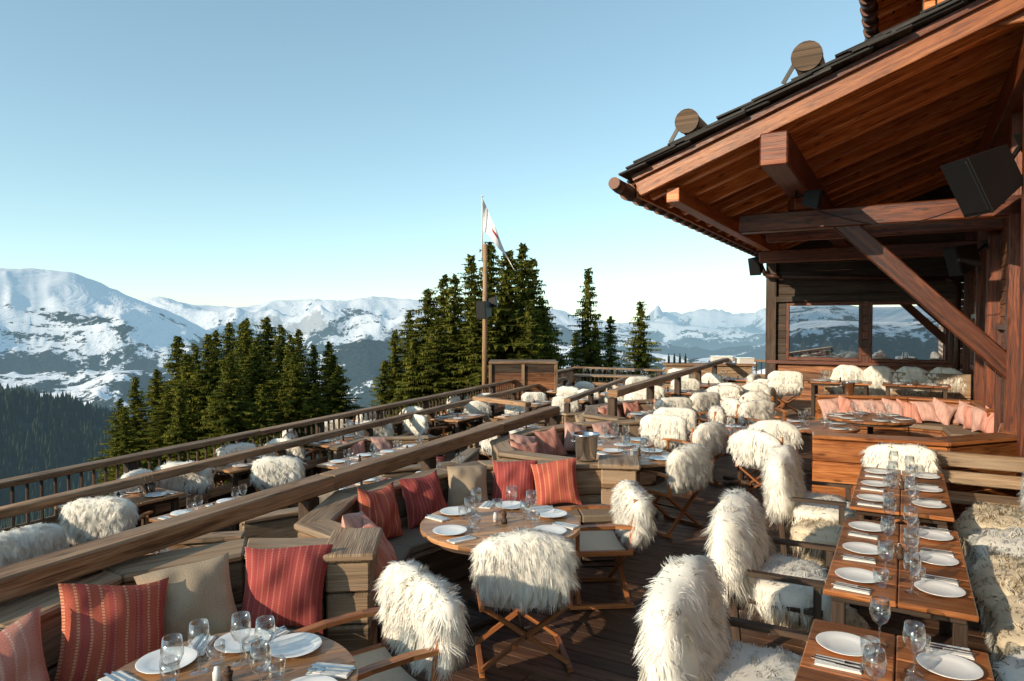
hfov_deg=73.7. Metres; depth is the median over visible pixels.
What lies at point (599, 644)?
terrace deck
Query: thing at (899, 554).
pepper mill
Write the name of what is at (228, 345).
spruce tree
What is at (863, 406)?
pink cushion
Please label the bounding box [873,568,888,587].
water glass
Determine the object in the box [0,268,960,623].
mountain terrain
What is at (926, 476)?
dinner plate
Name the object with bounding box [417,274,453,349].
spruce tree
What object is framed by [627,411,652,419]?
round dining table
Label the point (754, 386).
sheepskin throw
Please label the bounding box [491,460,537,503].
red cushion
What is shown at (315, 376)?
spruce tree
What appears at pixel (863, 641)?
water glass
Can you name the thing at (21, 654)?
pink cushion
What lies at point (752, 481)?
folding chair
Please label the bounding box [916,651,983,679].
dinner plate
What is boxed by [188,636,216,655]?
napkin
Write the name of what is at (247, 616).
wine glass
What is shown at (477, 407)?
sheepskin throw
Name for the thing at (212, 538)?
banquette bench
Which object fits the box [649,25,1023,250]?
soffit
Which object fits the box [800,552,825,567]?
sheepskin throw
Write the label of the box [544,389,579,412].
rectangular dining table
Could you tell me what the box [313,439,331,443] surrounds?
place setting
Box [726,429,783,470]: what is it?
sheepskin throw
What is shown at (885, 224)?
speaker cable
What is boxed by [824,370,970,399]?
long bench
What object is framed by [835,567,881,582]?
dinner plate
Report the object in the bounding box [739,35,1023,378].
structural beams
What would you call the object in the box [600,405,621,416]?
pink cushion
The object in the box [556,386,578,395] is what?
sheepskin throw
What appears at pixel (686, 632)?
sheepskin throw
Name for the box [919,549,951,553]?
table fork
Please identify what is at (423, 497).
red cushion
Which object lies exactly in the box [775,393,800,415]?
folding chair
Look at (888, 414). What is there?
place setting
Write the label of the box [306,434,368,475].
rectangular dining table
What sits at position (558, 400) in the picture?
sheepskin throw
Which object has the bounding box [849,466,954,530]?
rectangular dining table
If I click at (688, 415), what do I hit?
sheepskin throw
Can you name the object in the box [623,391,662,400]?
sheepskin throw
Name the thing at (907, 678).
wine glass
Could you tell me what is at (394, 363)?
spruce tree
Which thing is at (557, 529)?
dinner plate
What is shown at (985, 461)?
wooden bench
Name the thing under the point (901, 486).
pepper mill
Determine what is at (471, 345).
spruce tree
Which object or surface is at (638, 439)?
place setting
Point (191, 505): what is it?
folding chair
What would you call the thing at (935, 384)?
place setting
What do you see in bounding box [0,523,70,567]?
sheepskin throw
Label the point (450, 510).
dinner plate
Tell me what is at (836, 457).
banquette bench
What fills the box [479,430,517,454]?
sheepskin throw
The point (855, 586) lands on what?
table fork
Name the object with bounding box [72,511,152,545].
folding chair
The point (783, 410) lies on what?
folding chair
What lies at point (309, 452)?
folding chair
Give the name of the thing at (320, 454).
folding chair
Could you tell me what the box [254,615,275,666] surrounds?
wine glass
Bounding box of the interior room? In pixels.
[777,261,954,373]
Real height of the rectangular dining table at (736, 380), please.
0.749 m
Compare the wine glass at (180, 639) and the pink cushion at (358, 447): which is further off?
the pink cushion at (358, 447)
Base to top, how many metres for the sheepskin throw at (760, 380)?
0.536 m
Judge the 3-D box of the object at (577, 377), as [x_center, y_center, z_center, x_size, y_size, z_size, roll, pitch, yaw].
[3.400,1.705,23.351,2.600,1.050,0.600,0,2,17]
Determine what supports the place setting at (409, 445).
on the rectangular dining table at (396, 449)
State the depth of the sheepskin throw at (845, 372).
15.31 m
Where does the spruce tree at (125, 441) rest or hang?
on the mountain terrain
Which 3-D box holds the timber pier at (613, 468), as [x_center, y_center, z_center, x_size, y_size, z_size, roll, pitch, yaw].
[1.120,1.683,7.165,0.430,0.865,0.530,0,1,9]
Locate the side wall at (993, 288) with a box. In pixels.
[962,91,1023,497]
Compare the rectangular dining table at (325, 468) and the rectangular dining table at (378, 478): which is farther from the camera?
the rectangular dining table at (325, 468)
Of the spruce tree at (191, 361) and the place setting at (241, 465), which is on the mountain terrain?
the spruce tree at (191, 361)
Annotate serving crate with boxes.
[710,356,732,363]
[735,357,753,363]
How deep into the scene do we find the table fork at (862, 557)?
4.47 m
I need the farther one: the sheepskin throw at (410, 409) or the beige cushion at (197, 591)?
the sheepskin throw at (410, 409)
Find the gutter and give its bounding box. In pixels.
[608,177,758,256]
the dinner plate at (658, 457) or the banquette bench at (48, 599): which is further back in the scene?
the dinner plate at (658, 457)
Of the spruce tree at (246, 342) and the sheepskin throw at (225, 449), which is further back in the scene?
the spruce tree at (246, 342)
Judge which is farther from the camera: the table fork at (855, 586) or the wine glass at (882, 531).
the wine glass at (882, 531)
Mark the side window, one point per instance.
(999, 386)
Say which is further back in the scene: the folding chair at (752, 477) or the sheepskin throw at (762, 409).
the sheepskin throw at (762, 409)
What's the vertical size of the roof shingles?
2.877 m
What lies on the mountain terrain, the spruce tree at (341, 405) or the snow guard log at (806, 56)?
the spruce tree at (341, 405)
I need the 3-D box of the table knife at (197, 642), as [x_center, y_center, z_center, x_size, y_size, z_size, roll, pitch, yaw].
[-1.512,1.453,3.269,0.017,0.004,0.210,0,1,-8]
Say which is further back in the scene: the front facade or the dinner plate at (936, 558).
the front facade
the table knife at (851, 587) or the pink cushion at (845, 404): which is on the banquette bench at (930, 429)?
the pink cushion at (845, 404)
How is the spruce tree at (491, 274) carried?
on the mountain terrain
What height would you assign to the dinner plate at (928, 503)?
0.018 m
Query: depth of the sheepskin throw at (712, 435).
9.29 m
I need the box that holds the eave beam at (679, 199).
[637,187,782,253]
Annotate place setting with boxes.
[113,478,153,496]
[139,476,177,496]
[158,495,202,519]
[205,484,246,506]
[227,463,252,466]
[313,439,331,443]
[323,449,353,465]
[335,435,356,438]
[350,442,378,458]
[356,478,375,484]
[375,448,394,454]
[397,440,421,448]
[498,407,514,416]
[599,431,617,439]
[612,431,643,446]
[620,427,648,441]
[725,421,743,428]
[785,411,810,423]
[793,411,809,429]
[821,416,854,429]
[822,410,846,425]
[829,402,855,416]
[840,405,863,420]
[845,411,868,413]
[871,419,898,422]
[877,404,900,416]
[886,405,912,419]
[926,374,947,386]
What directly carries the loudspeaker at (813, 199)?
attached to the structural beams at (785, 166)
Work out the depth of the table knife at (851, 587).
3.97 m
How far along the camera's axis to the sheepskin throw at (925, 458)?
7.56 m
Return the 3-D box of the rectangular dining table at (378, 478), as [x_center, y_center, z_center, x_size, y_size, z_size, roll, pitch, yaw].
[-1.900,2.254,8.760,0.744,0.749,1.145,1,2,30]
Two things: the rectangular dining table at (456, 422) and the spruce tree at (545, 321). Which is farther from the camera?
the spruce tree at (545, 321)
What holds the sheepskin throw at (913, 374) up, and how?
on the long bench at (966, 379)
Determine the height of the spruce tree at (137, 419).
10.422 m
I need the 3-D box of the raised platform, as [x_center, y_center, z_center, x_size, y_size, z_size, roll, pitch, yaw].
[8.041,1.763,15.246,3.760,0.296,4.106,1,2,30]
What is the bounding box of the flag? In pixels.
[483,201,513,268]
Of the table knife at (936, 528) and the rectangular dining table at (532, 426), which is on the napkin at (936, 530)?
the table knife at (936, 528)
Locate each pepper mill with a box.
[223,666,232,680]
[501,510,506,523]
[896,544,903,559]
[899,479,903,489]
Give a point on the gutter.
(625, 190)
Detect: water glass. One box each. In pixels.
[159,654,179,680]
[206,639,224,666]
[242,635,260,662]
[266,655,284,680]
[860,635,879,662]
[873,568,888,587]
[878,541,891,558]
[910,565,925,583]
[910,631,930,656]
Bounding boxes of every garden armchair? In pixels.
[689,616,809,680]
[728,537,835,642]
[778,480,852,555]
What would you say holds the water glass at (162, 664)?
on the round dining table at (329, 651)
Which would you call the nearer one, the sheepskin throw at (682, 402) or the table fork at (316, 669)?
the table fork at (316, 669)
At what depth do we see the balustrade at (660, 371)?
26.07 m
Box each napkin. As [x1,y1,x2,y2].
[98,670,139,680]
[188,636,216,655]
[246,627,289,647]
[306,662,355,678]
[425,514,450,521]
[447,535,476,543]
[479,501,495,508]
[529,505,553,511]
[552,522,578,529]
[814,654,861,674]
[833,582,870,594]
[843,554,875,563]
[848,531,878,539]
[857,501,882,507]
[861,486,884,491]
[865,474,885,478]
[919,526,949,533]
[920,547,953,556]
[921,574,958,586]
[925,641,974,659]
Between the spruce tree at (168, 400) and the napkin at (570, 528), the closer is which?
the napkin at (570, 528)
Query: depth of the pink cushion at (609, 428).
9.73 m
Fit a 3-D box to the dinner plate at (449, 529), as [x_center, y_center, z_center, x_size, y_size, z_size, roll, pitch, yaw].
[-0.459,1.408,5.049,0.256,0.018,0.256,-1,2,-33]
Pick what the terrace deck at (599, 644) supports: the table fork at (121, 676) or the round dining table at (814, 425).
the round dining table at (814, 425)
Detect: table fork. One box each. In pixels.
[111,671,133,680]
[197,634,208,653]
[254,628,286,644]
[307,667,351,672]
[814,655,862,666]
[834,582,871,589]
[843,554,876,559]
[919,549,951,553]
[920,576,958,582]
[924,644,973,654]
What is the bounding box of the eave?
[859,0,936,40]
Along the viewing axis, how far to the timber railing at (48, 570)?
4.75 m
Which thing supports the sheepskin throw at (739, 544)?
on the garden armchair at (815, 611)
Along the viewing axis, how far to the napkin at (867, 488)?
6.32 m
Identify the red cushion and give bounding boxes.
[54,577,168,680]
[239,544,332,633]
[357,482,403,538]
[398,470,447,529]
[436,457,443,461]
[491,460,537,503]
[531,458,581,505]
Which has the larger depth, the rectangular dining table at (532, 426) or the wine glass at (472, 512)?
the rectangular dining table at (532, 426)
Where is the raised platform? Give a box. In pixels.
[775,400,814,420]
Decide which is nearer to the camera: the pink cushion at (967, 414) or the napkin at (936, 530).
the napkin at (936, 530)
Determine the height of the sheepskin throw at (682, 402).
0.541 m
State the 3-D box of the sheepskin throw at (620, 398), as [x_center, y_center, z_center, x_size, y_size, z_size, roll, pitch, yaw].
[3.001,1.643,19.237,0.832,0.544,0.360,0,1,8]
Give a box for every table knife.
[103,673,119,680]
[187,634,203,654]
[248,626,284,642]
[311,664,355,669]
[811,656,861,669]
[831,583,871,591]
[840,555,875,560]
[847,532,878,536]
[919,526,951,530]
[919,547,955,553]
[920,574,960,581]
[924,642,975,653]
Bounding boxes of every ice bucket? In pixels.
[571,431,600,460]
[840,382,855,394]
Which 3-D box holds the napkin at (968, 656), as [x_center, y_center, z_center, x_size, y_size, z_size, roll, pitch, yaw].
[2.059,1.462,3.221,0.190,0.010,0.100,1,2,25]
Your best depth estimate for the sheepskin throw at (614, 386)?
21.43 m
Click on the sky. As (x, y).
(230, 153)
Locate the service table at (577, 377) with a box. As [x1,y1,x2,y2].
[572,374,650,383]
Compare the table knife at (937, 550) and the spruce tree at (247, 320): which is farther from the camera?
the spruce tree at (247, 320)
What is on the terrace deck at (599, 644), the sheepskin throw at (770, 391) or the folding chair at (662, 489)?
the folding chair at (662, 489)
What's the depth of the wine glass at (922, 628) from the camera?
3.02 m
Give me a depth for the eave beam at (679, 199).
11.02 m
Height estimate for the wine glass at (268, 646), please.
0.223 m
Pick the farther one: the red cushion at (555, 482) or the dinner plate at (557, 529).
the red cushion at (555, 482)
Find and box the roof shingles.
[618,0,974,183]
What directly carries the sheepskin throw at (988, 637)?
on the wall bench
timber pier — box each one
[323,527,382,651]
[598,455,640,548]
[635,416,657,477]
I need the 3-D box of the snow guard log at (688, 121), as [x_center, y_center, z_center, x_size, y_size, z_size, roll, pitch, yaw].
[5.129,-2.935,13.958,0.443,0.382,11.762,1,2,30]
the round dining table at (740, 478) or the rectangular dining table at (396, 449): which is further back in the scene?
the rectangular dining table at (396, 449)
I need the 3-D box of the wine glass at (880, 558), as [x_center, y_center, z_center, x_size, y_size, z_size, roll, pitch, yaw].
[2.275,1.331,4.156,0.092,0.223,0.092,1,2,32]
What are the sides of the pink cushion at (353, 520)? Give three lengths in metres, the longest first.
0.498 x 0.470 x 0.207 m
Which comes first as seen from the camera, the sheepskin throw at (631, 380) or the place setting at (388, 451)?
the place setting at (388, 451)
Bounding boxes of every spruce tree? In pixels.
[87,398,147,496]
[98,407,153,495]
[108,376,157,472]
[133,385,194,470]
[139,369,174,464]
[143,335,202,443]
[147,382,207,470]
[153,354,212,465]
[157,354,206,460]
[160,334,239,459]
[171,343,207,435]
[190,352,269,487]
[203,330,223,391]
[212,322,238,391]
[222,328,277,423]
[225,321,267,394]
[234,338,298,442]
[242,384,280,446]
[244,318,256,367]
[254,316,284,396]
[266,325,306,421]
[268,334,314,426]
[272,354,314,437]
[293,329,312,401]
[296,383,339,477]
[298,344,329,426]
[306,365,361,452]
[309,354,367,415]
[319,341,346,399]
[355,360,403,433]
[376,288,449,410]
[378,329,417,414]
[386,338,432,435]
[388,316,479,436]
[396,310,418,394]
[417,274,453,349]
[424,273,474,400]
[431,296,502,428]
[442,254,491,359]
[455,249,567,418]
[466,241,504,351]
[496,242,564,372]
[507,299,545,372]
[528,257,571,372]
[532,310,568,386]
[536,298,586,374]
[566,330,581,376]
[567,267,615,390]
[592,324,605,380]
[596,315,625,389]
[617,301,664,384]
[636,345,653,372]
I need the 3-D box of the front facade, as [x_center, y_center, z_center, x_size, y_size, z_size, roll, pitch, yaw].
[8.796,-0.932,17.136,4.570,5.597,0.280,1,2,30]
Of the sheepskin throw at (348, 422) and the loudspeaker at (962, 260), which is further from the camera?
the sheepskin throw at (348, 422)
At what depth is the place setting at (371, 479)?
9.08 m
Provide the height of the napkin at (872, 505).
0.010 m
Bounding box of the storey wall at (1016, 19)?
[921,0,1023,33]
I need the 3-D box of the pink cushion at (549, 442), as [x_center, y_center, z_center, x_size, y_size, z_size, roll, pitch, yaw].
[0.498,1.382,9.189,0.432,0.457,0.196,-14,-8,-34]
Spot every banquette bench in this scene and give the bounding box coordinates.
[0,538,328,680]
[176,530,245,546]
[239,503,319,539]
[294,460,616,602]
[327,435,428,463]
[379,448,479,477]
[468,420,544,459]
[490,419,656,485]
[561,411,584,423]
[584,399,681,444]
[811,423,1016,514]
[815,394,993,437]
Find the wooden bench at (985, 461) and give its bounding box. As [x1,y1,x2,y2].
[900,450,1023,520]
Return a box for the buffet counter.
[662,362,755,389]
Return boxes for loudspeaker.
[476,301,491,318]
[482,296,497,306]
[748,257,763,275]
[794,189,823,209]
[940,132,1022,217]
[942,239,989,275]
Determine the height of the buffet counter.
1.027 m
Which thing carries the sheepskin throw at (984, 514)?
on the wall bench
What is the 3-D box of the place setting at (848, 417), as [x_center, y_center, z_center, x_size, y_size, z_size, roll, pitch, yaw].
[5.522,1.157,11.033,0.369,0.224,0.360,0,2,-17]
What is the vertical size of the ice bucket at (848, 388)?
0.240 m
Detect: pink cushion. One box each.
[0,605,49,680]
[341,510,362,527]
[342,440,365,456]
[362,512,397,593]
[370,437,392,452]
[509,434,535,444]
[510,440,538,452]
[532,425,567,455]
[564,421,586,450]
[592,420,616,435]
[598,407,607,414]
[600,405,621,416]
[622,400,640,419]
[817,397,841,419]
[838,395,855,411]
[852,399,872,412]
[863,400,886,413]
[882,398,903,415]
[896,399,921,422]
[910,401,939,421]
[933,398,956,424]
[954,401,977,428]
[963,405,972,428]
[971,408,983,431]
[978,406,993,432]
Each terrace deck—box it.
[214,397,604,531]
[377,409,998,680]
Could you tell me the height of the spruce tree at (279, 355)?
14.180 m
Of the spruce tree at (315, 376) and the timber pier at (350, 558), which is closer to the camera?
the timber pier at (350, 558)
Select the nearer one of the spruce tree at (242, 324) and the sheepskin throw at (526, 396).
the sheepskin throw at (526, 396)
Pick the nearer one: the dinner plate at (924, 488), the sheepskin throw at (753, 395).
the dinner plate at (924, 488)
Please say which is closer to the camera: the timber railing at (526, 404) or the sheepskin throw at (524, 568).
the sheepskin throw at (524, 568)
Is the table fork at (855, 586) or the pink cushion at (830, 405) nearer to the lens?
the table fork at (855, 586)
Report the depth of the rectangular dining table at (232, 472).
9.87 m
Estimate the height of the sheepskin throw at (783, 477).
1.088 m
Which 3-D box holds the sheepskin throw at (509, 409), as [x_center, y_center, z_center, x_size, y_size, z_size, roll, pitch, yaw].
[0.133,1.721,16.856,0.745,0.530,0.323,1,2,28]
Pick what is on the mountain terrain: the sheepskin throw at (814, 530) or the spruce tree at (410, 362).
the spruce tree at (410, 362)
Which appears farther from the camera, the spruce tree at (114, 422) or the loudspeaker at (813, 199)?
the spruce tree at (114, 422)
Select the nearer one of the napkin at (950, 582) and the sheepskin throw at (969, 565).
the napkin at (950, 582)
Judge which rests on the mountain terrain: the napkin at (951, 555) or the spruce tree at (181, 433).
the spruce tree at (181, 433)
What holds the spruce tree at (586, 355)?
on the mountain terrain
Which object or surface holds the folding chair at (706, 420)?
on the terrace deck at (599, 644)
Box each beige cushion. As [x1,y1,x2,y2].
[134,552,243,647]
[318,489,338,502]
[447,465,487,506]
[574,412,584,421]
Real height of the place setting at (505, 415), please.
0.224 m
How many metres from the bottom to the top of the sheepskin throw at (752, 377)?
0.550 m
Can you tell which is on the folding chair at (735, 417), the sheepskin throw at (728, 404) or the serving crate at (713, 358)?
the sheepskin throw at (728, 404)
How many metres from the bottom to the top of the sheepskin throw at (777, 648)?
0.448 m
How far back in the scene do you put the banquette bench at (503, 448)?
9.32 m
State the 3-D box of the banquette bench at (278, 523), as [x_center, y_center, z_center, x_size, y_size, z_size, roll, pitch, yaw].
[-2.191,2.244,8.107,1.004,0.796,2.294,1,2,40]
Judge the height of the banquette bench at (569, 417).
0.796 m
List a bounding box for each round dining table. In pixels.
[111,629,357,680]
[420,502,580,633]
[596,448,670,525]
[597,436,653,450]
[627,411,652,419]
[723,426,756,486]
[786,420,859,476]
[827,412,915,433]
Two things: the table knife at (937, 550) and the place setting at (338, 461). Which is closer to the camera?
the table knife at (937, 550)
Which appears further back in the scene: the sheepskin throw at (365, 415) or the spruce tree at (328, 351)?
the spruce tree at (328, 351)
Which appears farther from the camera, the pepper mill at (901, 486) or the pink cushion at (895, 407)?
the pink cushion at (895, 407)
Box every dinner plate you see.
[135,646,197,673]
[214,628,270,652]
[266,632,321,657]
[291,675,337,680]
[433,525,466,534]
[440,506,470,514]
[495,501,525,508]
[534,525,566,533]
[536,509,566,517]
[603,448,623,452]
[641,448,662,452]
[649,456,667,459]
[816,631,874,655]
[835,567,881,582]
[842,542,883,553]
[849,521,886,531]
[857,494,888,501]
[861,480,890,486]
[864,468,891,473]
[911,473,939,478]
[911,485,942,491]
[912,500,946,507]
[913,529,953,540]
[913,552,958,565]
[914,580,965,596]
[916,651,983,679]
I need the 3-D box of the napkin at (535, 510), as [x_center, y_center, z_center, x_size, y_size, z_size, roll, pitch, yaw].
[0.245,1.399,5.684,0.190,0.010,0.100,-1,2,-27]
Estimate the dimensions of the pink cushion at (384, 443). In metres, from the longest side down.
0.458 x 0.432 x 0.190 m
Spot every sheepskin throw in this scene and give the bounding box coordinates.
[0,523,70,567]
[57,495,138,544]
[114,468,158,492]
[156,460,215,496]
[216,441,255,477]
[249,455,307,490]
[264,437,305,460]
[282,429,298,438]
[324,419,353,434]
[354,420,393,436]
[355,411,374,421]
[372,558,471,680]
[402,406,426,424]
[403,414,428,435]
[447,395,460,413]
[463,400,491,421]
[468,527,582,617]
[477,393,499,407]
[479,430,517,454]
[504,399,524,413]
[521,392,545,408]
[550,395,579,412]
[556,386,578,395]
[574,381,594,388]
[577,388,600,405]
[604,392,624,402]
[606,384,624,391]
[609,479,657,551]
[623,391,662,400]
[625,376,649,384]
[631,554,800,680]
[638,413,687,448]
[639,386,665,396]
[653,407,696,436]
[654,396,693,409]
[665,442,715,494]
[667,368,690,377]
[670,378,700,396]
[689,420,729,457]
[690,392,721,417]
[699,486,851,642]
[701,373,722,382]
[706,405,727,425]
[707,385,740,403]
[718,382,743,395]
[721,396,741,425]
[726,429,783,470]
[737,398,775,425]
[739,390,772,402]
[742,382,768,393]
[746,373,760,383]
[747,418,803,449]
[753,378,767,381]
[759,445,855,534]
[759,563,825,634]
[760,381,782,402]
[763,386,777,407]
[763,645,801,661]
[766,371,803,394]
[789,516,842,562]
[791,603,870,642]
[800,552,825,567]
[829,365,866,394]
[860,442,943,474]
[863,365,896,395]
[896,366,931,399]
[929,367,966,398]
[952,499,1023,558]
[964,525,1023,563]
[965,548,974,581]
[969,548,1023,633]
[978,605,990,652]
[982,586,1023,662]
[986,623,1001,680]
[992,646,1023,680]
[1016,470,1023,519]
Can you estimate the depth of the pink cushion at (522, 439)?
8.60 m
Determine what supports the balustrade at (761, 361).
on the terrace deck at (599, 644)
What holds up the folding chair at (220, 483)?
on the terrace deck at (450, 455)
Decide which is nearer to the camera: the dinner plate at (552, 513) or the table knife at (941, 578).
the table knife at (941, 578)
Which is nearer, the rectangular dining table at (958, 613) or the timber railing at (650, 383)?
the rectangular dining table at (958, 613)
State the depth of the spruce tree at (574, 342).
47.89 m
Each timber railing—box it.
[0,377,567,540]
[0,406,559,603]
[472,396,531,427]
[564,377,626,412]
[608,358,728,415]
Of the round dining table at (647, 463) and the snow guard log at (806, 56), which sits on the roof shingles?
the snow guard log at (806, 56)
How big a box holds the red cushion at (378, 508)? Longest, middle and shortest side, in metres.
0.483 x 0.470 x 0.237 m
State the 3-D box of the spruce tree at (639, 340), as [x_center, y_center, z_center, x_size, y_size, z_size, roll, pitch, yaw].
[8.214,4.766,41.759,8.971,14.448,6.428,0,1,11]
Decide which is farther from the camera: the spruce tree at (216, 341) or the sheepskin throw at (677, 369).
the spruce tree at (216, 341)
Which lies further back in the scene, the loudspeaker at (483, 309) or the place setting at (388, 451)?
the loudspeaker at (483, 309)
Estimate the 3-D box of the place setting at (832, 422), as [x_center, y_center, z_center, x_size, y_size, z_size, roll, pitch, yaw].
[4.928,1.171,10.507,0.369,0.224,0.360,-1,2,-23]
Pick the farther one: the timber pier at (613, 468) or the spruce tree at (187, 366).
the spruce tree at (187, 366)
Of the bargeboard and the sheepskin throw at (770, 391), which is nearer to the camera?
the bargeboard
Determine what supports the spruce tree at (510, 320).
on the mountain terrain
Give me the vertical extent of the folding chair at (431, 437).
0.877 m
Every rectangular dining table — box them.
[54,487,185,547]
[146,545,190,554]
[149,496,241,530]
[205,454,274,503]
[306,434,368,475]
[316,452,380,472]
[345,476,390,488]
[355,420,402,435]
[375,444,442,464]
[430,413,485,454]
[452,403,496,433]
[494,411,524,420]
[516,425,543,431]
[530,400,551,425]
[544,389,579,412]
[562,397,600,415]
[665,389,704,422]
[700,383,742,388]
[722,377,745,382]
[795,619,994,680]
[808,379,871,415]
[823,517,978,647]
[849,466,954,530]
[882,382,951,397]
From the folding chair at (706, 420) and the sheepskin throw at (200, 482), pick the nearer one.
the sheepskin throw at (200, 482)
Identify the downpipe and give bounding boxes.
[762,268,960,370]
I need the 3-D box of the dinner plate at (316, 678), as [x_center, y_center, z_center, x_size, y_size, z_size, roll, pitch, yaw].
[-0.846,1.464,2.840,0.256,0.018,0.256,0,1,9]
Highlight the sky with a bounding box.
[0,0,963,322]
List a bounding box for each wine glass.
[160,633,183,667]
[187,618,209,670]
[230,611,251,661]
[248,640,271,677]
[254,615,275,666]
[464,496,475,526]
[862,644,886,679]
[869,595,890,644]
[877,539,893,577]
[880,516,894,549]
[883,497,896,528]
[902,620,925,673]
[903,506,917,538]
[903,527,919,563]
[903,552,921,592]
[905,676,925,680]
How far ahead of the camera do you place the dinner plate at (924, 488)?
6.34 m
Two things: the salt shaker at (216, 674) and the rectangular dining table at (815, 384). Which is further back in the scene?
the rectangular dining table at (815, 384)
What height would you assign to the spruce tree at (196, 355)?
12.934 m
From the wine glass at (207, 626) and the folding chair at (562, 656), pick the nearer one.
the wine glass at (207, 626)
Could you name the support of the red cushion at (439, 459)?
on the banquette bench at (471, 454)
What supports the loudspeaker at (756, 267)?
attached to the structural beams at (785, 166)
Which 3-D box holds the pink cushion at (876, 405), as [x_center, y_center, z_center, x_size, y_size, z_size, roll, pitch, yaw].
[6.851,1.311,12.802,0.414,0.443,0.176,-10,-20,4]
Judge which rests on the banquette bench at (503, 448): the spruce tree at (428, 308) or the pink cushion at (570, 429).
the pink cushion at (570, 429)
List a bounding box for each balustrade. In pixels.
[0,367,574,532]
[572,366,671,396]
[708,359,764,377]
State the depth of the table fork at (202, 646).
3.25 m
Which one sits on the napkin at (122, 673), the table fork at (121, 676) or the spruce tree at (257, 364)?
the table fork at (121, 676)
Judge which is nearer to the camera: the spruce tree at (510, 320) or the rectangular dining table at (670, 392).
the rectangular dining table at (670, 392)
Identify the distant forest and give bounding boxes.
[0,384,143,528]
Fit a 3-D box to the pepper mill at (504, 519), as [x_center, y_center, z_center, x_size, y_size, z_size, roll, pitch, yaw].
[-0.060,1.365,5.286,0.048,0.104,0.047,0,1,0]
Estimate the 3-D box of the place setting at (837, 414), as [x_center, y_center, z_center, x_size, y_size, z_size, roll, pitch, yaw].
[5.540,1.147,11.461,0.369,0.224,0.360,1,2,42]
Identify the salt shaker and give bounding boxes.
[212,666,220,680]
[493,512,497,521]
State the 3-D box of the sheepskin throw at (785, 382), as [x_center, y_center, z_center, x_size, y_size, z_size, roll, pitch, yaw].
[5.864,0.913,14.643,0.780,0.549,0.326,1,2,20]
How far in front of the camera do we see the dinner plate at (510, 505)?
5.77 m
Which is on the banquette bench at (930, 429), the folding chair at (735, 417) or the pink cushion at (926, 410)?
the pink cushion at (926, 410)
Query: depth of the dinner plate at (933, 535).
4.95 m
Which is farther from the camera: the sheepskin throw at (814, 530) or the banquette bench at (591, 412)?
the banquette bench at (591, 412)
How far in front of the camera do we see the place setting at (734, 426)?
10.19 m
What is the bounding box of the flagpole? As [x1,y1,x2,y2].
[481,196,486,392]
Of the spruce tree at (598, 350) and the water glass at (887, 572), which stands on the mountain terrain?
the spruce tree at (598, 350)
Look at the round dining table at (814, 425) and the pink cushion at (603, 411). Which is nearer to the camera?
the round dining table at (814, 425)
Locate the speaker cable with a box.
[809,207,959,224]
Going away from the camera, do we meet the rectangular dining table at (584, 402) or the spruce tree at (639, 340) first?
the rectangular dining table at (584, 402)
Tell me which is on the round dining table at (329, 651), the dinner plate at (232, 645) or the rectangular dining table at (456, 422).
the dinner plate at (232, 645)
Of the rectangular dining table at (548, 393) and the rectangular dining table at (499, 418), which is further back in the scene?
the rectangular dining table at (548, 393)
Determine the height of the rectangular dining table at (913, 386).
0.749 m
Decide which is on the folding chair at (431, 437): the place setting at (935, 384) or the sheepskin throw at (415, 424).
the sheepskin throw at (415, 424)
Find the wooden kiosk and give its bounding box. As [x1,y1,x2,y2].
[489,360,557,406]
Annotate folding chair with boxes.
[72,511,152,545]
[179,474,214,509]
[213,472,250,486]
[256,467,304,508]
[291,437,323,473]
[297,606,441,680]
[302,445,316,461]
[427,423,446,457]
[461,403,489,426]
[472,540,576,677]
[557,482,637,609]
[637,470,702,537]
[659,431,690,450]
[662,424,723,485]
[687,411,715,465]
[696,400,738,454]
[734,432,798,492]
[742,396,787,420]
[744,409,789,425]
[744,424,795,485]
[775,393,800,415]
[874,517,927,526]
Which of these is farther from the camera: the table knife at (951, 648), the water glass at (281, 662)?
the table knife at (951, 648)
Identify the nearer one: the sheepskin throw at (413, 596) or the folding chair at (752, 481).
the sheepskin throw at (413, 596)
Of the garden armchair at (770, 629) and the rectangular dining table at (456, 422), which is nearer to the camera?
the garden armchair at (770, 629)
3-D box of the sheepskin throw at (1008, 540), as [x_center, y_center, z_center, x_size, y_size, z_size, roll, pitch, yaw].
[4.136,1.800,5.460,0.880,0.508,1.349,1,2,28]
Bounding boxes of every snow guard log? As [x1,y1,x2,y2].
[669,108,706,142]
[781,40,824,83]
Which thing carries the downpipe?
attached to the front facade
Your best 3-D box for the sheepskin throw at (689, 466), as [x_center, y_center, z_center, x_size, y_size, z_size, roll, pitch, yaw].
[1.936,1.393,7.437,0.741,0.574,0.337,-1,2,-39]
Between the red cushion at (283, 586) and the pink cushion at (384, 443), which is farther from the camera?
the pink cushion at (384, 443)
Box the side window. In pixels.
[970,314,1004,432]
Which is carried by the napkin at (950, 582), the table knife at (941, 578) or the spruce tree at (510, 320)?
the table knife at (941, 578)
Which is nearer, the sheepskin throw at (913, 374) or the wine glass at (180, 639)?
the wine glass at (180, 639)
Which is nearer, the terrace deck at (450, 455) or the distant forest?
the terrace deck at (450, 455)
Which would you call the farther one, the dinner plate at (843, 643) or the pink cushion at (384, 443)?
the pink cushion at (384, 443)
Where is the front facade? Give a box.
[765,184,964,409]
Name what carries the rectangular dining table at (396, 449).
on the terrace deck at (450, 455)
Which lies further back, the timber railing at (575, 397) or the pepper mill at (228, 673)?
the timber railing at (575, 397)
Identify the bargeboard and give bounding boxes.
[631,0,1023,195]
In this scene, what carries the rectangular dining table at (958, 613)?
on the terrace deck at (599, 644)
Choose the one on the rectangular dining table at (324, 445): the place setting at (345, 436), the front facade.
the place setting at (345, 436)

